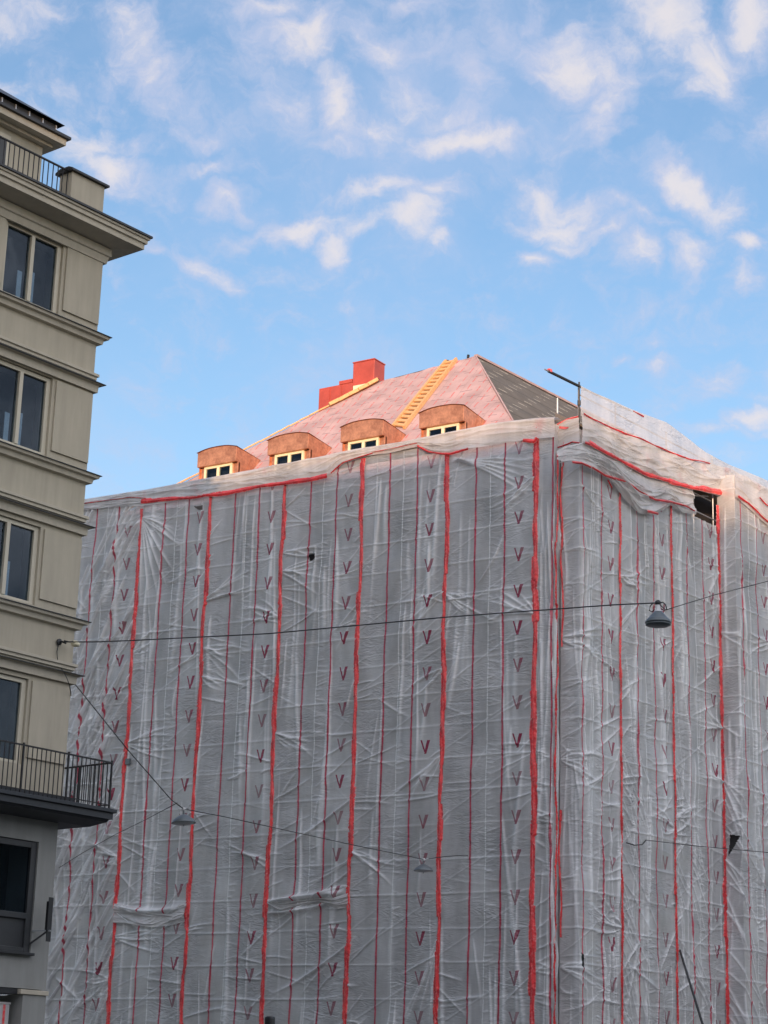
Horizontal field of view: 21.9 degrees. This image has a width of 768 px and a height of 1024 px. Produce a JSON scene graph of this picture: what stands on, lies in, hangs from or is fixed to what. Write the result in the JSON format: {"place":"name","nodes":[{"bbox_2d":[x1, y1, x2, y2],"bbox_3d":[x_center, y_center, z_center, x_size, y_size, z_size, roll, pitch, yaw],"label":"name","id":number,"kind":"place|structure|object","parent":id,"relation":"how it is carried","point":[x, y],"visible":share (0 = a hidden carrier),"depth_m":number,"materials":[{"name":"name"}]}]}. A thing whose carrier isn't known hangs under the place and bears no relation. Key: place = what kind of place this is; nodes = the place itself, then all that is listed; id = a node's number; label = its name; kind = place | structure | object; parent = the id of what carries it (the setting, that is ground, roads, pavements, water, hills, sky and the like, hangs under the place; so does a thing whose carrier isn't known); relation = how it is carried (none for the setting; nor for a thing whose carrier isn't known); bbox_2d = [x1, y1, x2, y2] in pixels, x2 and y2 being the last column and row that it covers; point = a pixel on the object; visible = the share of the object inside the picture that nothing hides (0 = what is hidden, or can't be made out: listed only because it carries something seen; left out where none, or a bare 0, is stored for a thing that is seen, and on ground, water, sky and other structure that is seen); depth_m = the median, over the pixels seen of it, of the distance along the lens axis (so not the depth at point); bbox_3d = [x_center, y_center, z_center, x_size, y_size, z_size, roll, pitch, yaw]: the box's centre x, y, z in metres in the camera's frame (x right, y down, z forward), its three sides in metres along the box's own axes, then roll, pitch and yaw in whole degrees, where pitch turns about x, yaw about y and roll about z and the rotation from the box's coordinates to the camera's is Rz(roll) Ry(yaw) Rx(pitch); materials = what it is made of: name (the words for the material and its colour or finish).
{"place":"outdoors","nodes":[
{"label":"outdoors","id":0,"kind":"place"},
{"bbox_2d":[0,0,767,498],"label":"sky","id":1,"kind":"structure","parent":0,"point":[577,190],"materials":[{"name":"blue"}]},
{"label":"cable","id":2,"kind":"object","parent":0,"visible":0},
{"bbox_2d":[647,840,767,852],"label":"cable","id":3,"kind":"object","parent":2,"relation":"attached to","point":[705,846],"visible":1,"depth_m":55.36,"materials":[{"name":"black metal"}]},
{"label":"ground","id":4,"kind":"structure","parent":0,"visible":0},
{"bbox_2d":[0,1002,10,1023],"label":"hoarding panel","id":5,"kind":"object","parent":4,"relation":"on","point":[4,1011],"visible":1,"depth_m":40.44,"materials":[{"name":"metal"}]},
{"bbox_2d":[0,89,152,1023],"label":"apartment building","id":6,"kind":"structure","parent":4,"relation":"on","point":[64,244],"depth_m":43.22,"materials":[{"name":"plaster"},{"name":"glass"},{"name":"dark metal"}]},
{"bbox_2d":[0,132,10,164],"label":"penthouse window","id":7,"kind":"structure","parent":6,"relation":"in","point":[1,134],"depth_m":45.95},
{"bbox_2d":[0,674,25,763],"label":"window","id":8,"kind":"structure","parent":6,"relation":"in","point":[6,681],"depth_m":41.98,"materials":[{"name":"clear glass"}]},
{"bbox_2d":[0,837,36,955],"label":"window","id":9,"kind":"structure","parent":6,"relation":"in","point":[15,927],"depth_m":41.09,"materials":[{"name":"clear glass"}]},
{"bbox_2d":[0,516,38,604],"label":"window","id":10,"kind":"structure","parent":6,"relation":"in","point":[11,540],"depth_m":42.79,"materials":[{"name":"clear glass"}]},
{"bbox_2d":[0,360,50,455],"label":"window","id":11,"kind":"structure","parent":6,"relation":"in","point":[17,396],"depth_m":43.82,"materials":[{"name":"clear glass"}]},
{"bbox_2d":[2,221,61,312],"bbox_3d":[-8.149,-5.350,44.299,0.860,1.930,2.260,-11,-21,37],"label":"window","id":12,"kind":"structure","parent":6,"relation":"in","point":[24,271],"depth_m":44.68,"materials":[{"name":"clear glass"}]},
{"bbox_2d":[29,897,53,944],"bbox_3d":[-7.095,8.486,41.132,0.450,0.974,0.164,-3,-17,15],"label":"wall floodlight","id":13,"kind":"object","parent":6,"relation":"attached to","point":[48,918],"depth_m":41.05,"materials":[{"name":"black metal"}]},
{"bbox_2d":[56,639,65,644],"bbox_3d":[-6.955,2.802,42.818,0.120,0.140,0.195,-11,-21,37],"label":"wall hook","id":14,"kind":"object","parent":6,"relation":"attached to","point":[59,641],"depth_m":42.79,"materials":[{"name":"metal"}]},
{"bbox_2d":[56,645,71,695],"bbox_3d":[-6.829,3.379,42.765,0.252,1.098,0.494,-9,-19,31],"label":"cable","id":15,"kind":"object","parent":14,"relation":"hanging from","point":[63,672],"visible":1,"depth_m":42.71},
{"bbox_2d":[62,602,654,642],"bbox_3d":[-0.963,2.248,39.867,13.533,0.297,0.026,-6,-18,26],"label":"cable","id":16,"kind":"object","parent":14,"relation":"attached to","point":[366,624],"visible":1,"depth_m":39.50,"materials":[{"name":"black metal"}]},
{"bbox_2d":[64,640,79,646],"bbox_3d":[-6.718,2.840,42.792,0.338,0.132,0.200,-3,-17,15],"label":"cable insulator","id":17,"kind":"object","parent":16,"relation":"hanging from","point":[75,644],"visible":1,"depth_m":42.71,"materials":[{"name":"white ceramic"}]},
{"bbox_2d":[645,600,670,627],"bbox_3d":[5.089,1.884,36.842,0.490,0.505,0.490,-6,-18,25],"label":"hanging lamp","id":18,"kind":"object","parent":16,"relation":"hanging from","point":[658,618],"visible":1,"depth_m":36.69,"materials":[{"name":"metal"}]},
{"bbox_2d":[660,581,767,609],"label":"cable","id":19,"kind":"object","parent":16,"relation":"attached to","point":[712,595],"visible":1,"depth_m":38.02,"materials":[{"name":"black metal"}]},
{"bbox_2d":[75,684,182,808],"bbox_3d":[-5.653,5.302,44.395,0.024,2.118,4.273,-8,-19,29],"label":"cable","id":20,"kind":"object","parent":6,"relation":"attached to","point":[126,747],"visible":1,"depth_m":44.22,"materials":[{"name":"black metal"}]},
{"bbox_2d":[59,804,174,867],"bbox_3d":[-6.670,8.738,56.474,2.332,2.056,21.409,6,-17,-15],"label":"cable","id":21,"kind":"object","parent":20,"relation":"attached to","point":[119,832],"visible":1,"depth_m":64.92,"materials":[{"name":"black metal"}]},
{"bbox_2d":[187,809,422,859],"bbox_3d":[-1.760,8.299,50.717,0.022,0.201,11.632,-8,-19,29],"label":"cable","id":22,"kind":"object","parent":20,"relation":"attached to","point":[300,833],"visible":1,"depth_m":50.07,"materials":[{"name":"black metal"}]},
{"bbox_2d":[171,807,195,825],"bbox_3d":[-4.625,7.035,45.810,0.570,0.441,0.570,-11,-20,24],"label":"hanging lamp","id":23,"kind":"object","parent":22,"relation":"hanging from","point":[183,819],"visible":1,"depth_m":45.63,"materials":[{"name":"metal"}]},
{"bbox_2d":[414,858,432,873],"bbox_3d":[1.106,9.899,55.519,0.552,0.427,0.552,-6,-18,25],"label":"hanging lamp","id":24,"kind":"object","parent":22,"relation":"hanging from","point":[423,868],"visible":1,"depth_m":55.34,"materials":[{"name":"metal"}]},
{"bbox_2d":[428,855,467,858],"bbox_3d":[1.779,9.883,56.741,0.024,0.441,2.687,-8,-19,29],"label":"cable","id":25,"kind":"object","parent":24,"relation":"attached to","point":[448,856],"visible":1,"depth_m":56.79,"materials":[{"name":"grey metal"}]},
{"bbox_2d":[176,354,739,1023],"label":"corner building","id":26,"kind":"structure","parent":4,"relation":"on","point":[476,390],"depth_m":69.40,"materials":[{"name":"stone"}]},
{"bbox_2d":[308,553,314,560],"bbox_3d":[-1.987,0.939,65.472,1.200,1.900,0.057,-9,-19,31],"label":"hole","id":27,"kind":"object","parent":26,"relation":"in","point":[312,556],"depth_m":65.52,"materials":[{"name":"black"}]},
{"bbox_2d":[318,379,352,411],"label":"chimney stack","id":28,"kind":"object","parent":26,"relation":"on","point":[327,395],"visible":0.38,"depth_m":77.20,"materials":[{"name":"red metal"}]},
{"bbox_2d":[353,358,385,389],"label":"chimney stack","id":29,"kind":"object","parent":26,"relation":"on","point":[366,371],"visible":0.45,"depth_m":76.67,"materials":[{"name":"red metal"}]},
{"bbox_2d":[391,357,457,428],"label":"roof ladder","id":30,"kind":"object","parent":26,"relation":"on","point":[436,375],"visible":1,"depth_m":69.88,"materials":[{"name":"yellow wood"}]},
{"bbox_2d":[693,492,710,514],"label":"window","id":31,"kind":"structure","parent":26,"relation":"in","point":[703,496],"depth_m":66.09,"materials":[{"name":"metal"}]},
{"bbox_2d":[717,475,767,1023],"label":"scaffold sheet","id":32,"kind":"object","parent":26,"relation":"attached to","point":[743,540],"visible":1,"depth_m":64.12,"materials":[{"name":"plastic"}]},
{"bbox_2d":[735,474,767,524],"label":"parapet sheet","id":33,"kind":"object","parent":32,"relation":"attached to","point":[751,494],"visible":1,"depth_m":66.92,"materials":[{"name":"plastic"}]},
{"bbox_2d":[309,368,716,963],"bbox_3d":[0.447,10.073,68.437,24.451,22.929,17.881,-9,-19,31],"label":"scaffolding","id":34,"kind":"object","parent":4,"relation":"on","point":[712,498],"visible":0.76,"depth_m":62.17,"materials":[{"name":"metal"}]},
{"bbox_2d":[39,506,142,1023],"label":"scaffold sheet","id":35,"kind":"object","parent":34,"relation":"hanging from","point":[82,941],"visible":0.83,"depth_m":66.42,"materials":[{"name":"plastic"}]},
{"bbox_2d":[110,497,211,1023],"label":"scaffold sheet","id":36,"kind":"object","parent":34,"relation":"hanging from","point":[149,964],"visible":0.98,"depth_m":65.07,"materials":[{"name":"plastic"}]},
{"bbox_2d":[125,758,130,764],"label":"junction box","id":37,"kind":"object","parent":36,"relation":"attached to","point":[127,761],"visible":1,"depth_m":65.69,"materials":[{"name":"plastic"}]},
{"bbox_2d":[113,903,184,926],"bbox_3d":[-7.568,12.908,63.615,2.908,0.786,0.149,-8,-19,30],"label":"foil flap","id":38,"kind":"object","parent":36,"relation":"attached to","point":[147,919],"visible":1,"depth_m":63.61,"materials":[{"name":"white plastic"}]},
{"bbox_2d":[183,485,286,1023],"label":"scaffold sheet","id":39,"kind":"object","parent":34,"relation":"hanging from","point":[224,979],"visible":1,"depth_m":63.42,"materials":[{"name":"plastic"}]},
{"bbox_2d":[264,458,365,1023],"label":"scaffold sheet","id":40,"kind":"object","parent":34,"relation":"hanging from","point":[308,949],"visible":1,"depth_m":61.91,"materials":[{"name":"plastic"}]},
{"bbox_2d":[267,893,348,910],"bbox_3d":[-2.354,11.899,60.502,2.997,0.461,0.130,-9,-19,31],"label":"foil flap","id":41,"kind":"object","parent":40,"relation":"attached to","point":[339,902],"visible":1,"depth_m":60.34,"materials":[{"name":"white plastic"}]},
{"bbox_2d":[84,417,560,509],"bbox_3d":[-3.029,-1.291,65.382,19.614,0.996,0.580,-9,-19,31],"label":"eaves sheet","id":42,"kind":"object","parent":34,"relation":"on","point":[322,467],"visible":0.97,"depth_m":64.68,"materials":[{"name":"plastic"}]},
{"bbox_2d":[346,448,449,1023],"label":"scaffold sheet","id":43,"kind":"object","parent":34,"relation":"hanging from","point":[395,914],"visible":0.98,"depth_m":60.28,"materials":[{"name":"plastic"}]},
{"bbox_2d":[437,427,539,1023],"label":"scaffold sheet","id":44,"kind":"object","parent":34,"relation":"hanging from","point":[488,934],"visible":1,"depth_m":58.62,"materials":[{"name":"plastic"}]},
{"bbox_2d":[534,424,560,1023],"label":"scaffold sheet","id":45,"kind":"object","parent":34,"relation":"hanging from","point":[547,822],"visible":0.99,"depth_m":57.67,"materials":[{"name":"plastic"}]},
{"bbox_2d":[556,416,579,449],"bbox_3d":[5.574,-2.398,60.178,0.856,1.043,0.101,-9,-20,33],"label":"parapet sheet","id":46,"kind":"object","parent":34,"relation":"attached to","point":[568,431],"visible":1,"depth_m":60.18,"materials":[{"name":"plastic"}]},
{"bbox_2d":[558,429,623,1023],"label":"scaffold sheet","id":47,"kind":"object","parent":34,"relation":"hanging from","point":[590,853],"visible":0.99,"depth_m":57.91,"materials":[{"name":"plastic"}]},
{"bbox_2d":[619,468,678,1023],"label":"scaffold sheet","id":48,"kind":"object","parent":34,"relation":"hanging from","point":[650,969],"visible":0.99,"depth_m":60.08,"materials":[{"name":"plastic"}]},
{"bbox_2d":[581,386,767,487],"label":"parapet netting","id":49,"kind":"object","parent":34,"relation":"attached to","point":[618,416],"visible":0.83,"depth_m":63.15,"materials":[{"name":"plastic"}]},
{"bbox_2d":[582,413,740,495],"bbox_3d":[9.624,-1.479,64.358,0.184,1.770,11.527,-11,-21,37],"label":"parapet sheet","id":50,"kind":"object","parent":49,"relation":"attached to","point":[645,457],"visible":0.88,"depth_m":62.99,"materials":[{"name":"plastic"}]},
{"bbox_2d":[557,442,696,514],"bbox_3d":[7.716,-0.905,61.656,0.288,1.721,8.033,-11,-21,37],"label":"bunched sheet","id":51,"kind":"object","parent":50,"relation":"attached to","point":[640,493],"visible":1,"depth_m":61.74,"materials":[{"name":"plastic"}]},
{"bbox_2d":[670,497,729,1023],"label":"scaffold sheet","id":52,"kind":"object","parent":34,"relation":"hanging from","point":[702,907],"visible":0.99,"depth_m":62.54,"materials":[{"name":"plastic"}]},
{"bbox_2d":[679,949,703,1023],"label":"cable","id":53,"kind":"object","parent":52,"relation":"attached to","point":[691,988],"visible":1,"depth_m":56.80,"materials":[{"name":"black metal"}]},
{"label":"side road","id":54,"kind":"structure","parent":0,"visible":0},
{"bbox_2d":[265,1016,274,1023],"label":"signal post","id":55,"kind":"object","parent":54,"relation":"on","point":[269,1019],"visible":1,"depth_m":45.90,"materials":[{"name":"black metal"}]}
]}

